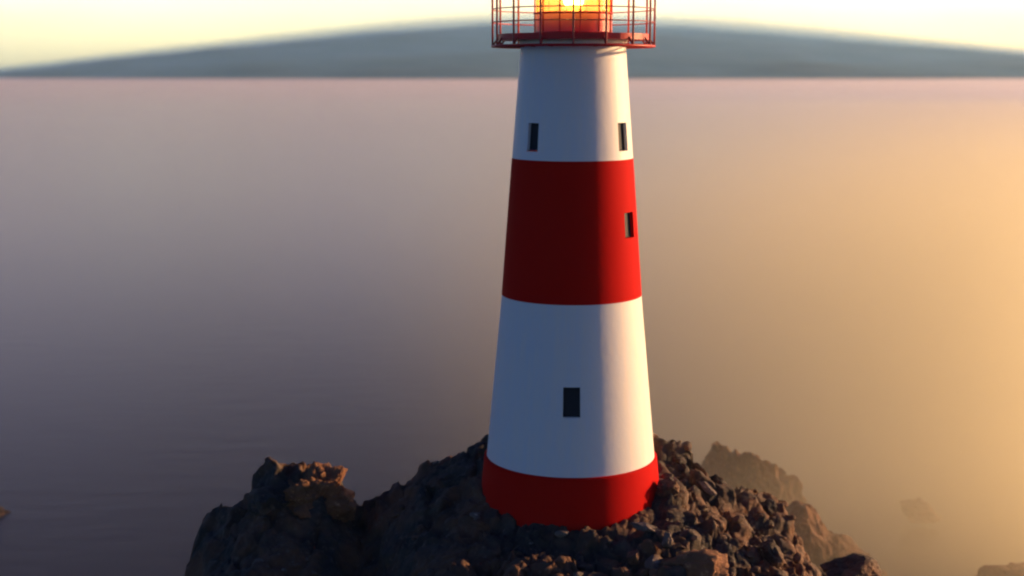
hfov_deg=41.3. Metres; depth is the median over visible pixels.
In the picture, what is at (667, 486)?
boulder
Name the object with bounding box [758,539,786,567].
boulder
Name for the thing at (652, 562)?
rubble
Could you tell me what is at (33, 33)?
sky
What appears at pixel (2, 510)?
sea rock
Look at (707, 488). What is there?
boulder
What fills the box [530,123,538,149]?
window
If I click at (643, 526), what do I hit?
boulder
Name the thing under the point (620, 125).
window
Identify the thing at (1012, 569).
sea rock
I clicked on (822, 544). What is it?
sea rock
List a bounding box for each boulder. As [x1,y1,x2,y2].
[282,461,356,521]
[555,530,568,536]
[627,549,639,564]
[630,522,658,531]
[656,477,679,496]
[662,531,673,546]
[663,549,728,575]
[698,481,716,495]
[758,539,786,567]
[761,499,779,516]
[820,553,881,575]
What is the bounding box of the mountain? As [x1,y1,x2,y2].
[0,23,1023,79]
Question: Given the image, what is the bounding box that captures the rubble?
[228,433,809,575]
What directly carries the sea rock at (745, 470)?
in the sea
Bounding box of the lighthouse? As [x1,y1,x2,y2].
[482,0,658,531]
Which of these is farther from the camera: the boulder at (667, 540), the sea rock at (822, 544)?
the sea rock at (822, 544)
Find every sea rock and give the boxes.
[0,506,10,515]
[700,441,806,504]
[785,500,887,575]
[900,497,941,523]
[976,562,1023,575]
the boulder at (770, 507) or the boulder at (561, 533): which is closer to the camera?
the boulder at (561, 533)
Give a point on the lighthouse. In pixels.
(570, 447)
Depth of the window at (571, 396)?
58.16 m
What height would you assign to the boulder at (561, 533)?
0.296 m
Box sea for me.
[0,79,1023,575]
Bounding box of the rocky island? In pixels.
[185,434,825,575]
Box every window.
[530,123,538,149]
[563,387,579,416]
[618,123,624,150]
[624,212,630,237]
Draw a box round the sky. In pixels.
[0,0,1023,70]
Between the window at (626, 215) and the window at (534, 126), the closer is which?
the window at (534, 126)
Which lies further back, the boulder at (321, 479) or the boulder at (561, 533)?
the boulder at (321, 479)
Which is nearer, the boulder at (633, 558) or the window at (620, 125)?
the boulder at (633, 558)
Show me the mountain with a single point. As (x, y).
(675, 53)
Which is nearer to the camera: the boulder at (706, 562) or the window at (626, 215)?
the boulder at (706, 562)
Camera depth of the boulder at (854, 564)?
63.94 m
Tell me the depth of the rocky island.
61.25 m
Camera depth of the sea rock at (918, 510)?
93.49 m
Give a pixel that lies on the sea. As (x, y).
(214, 293)

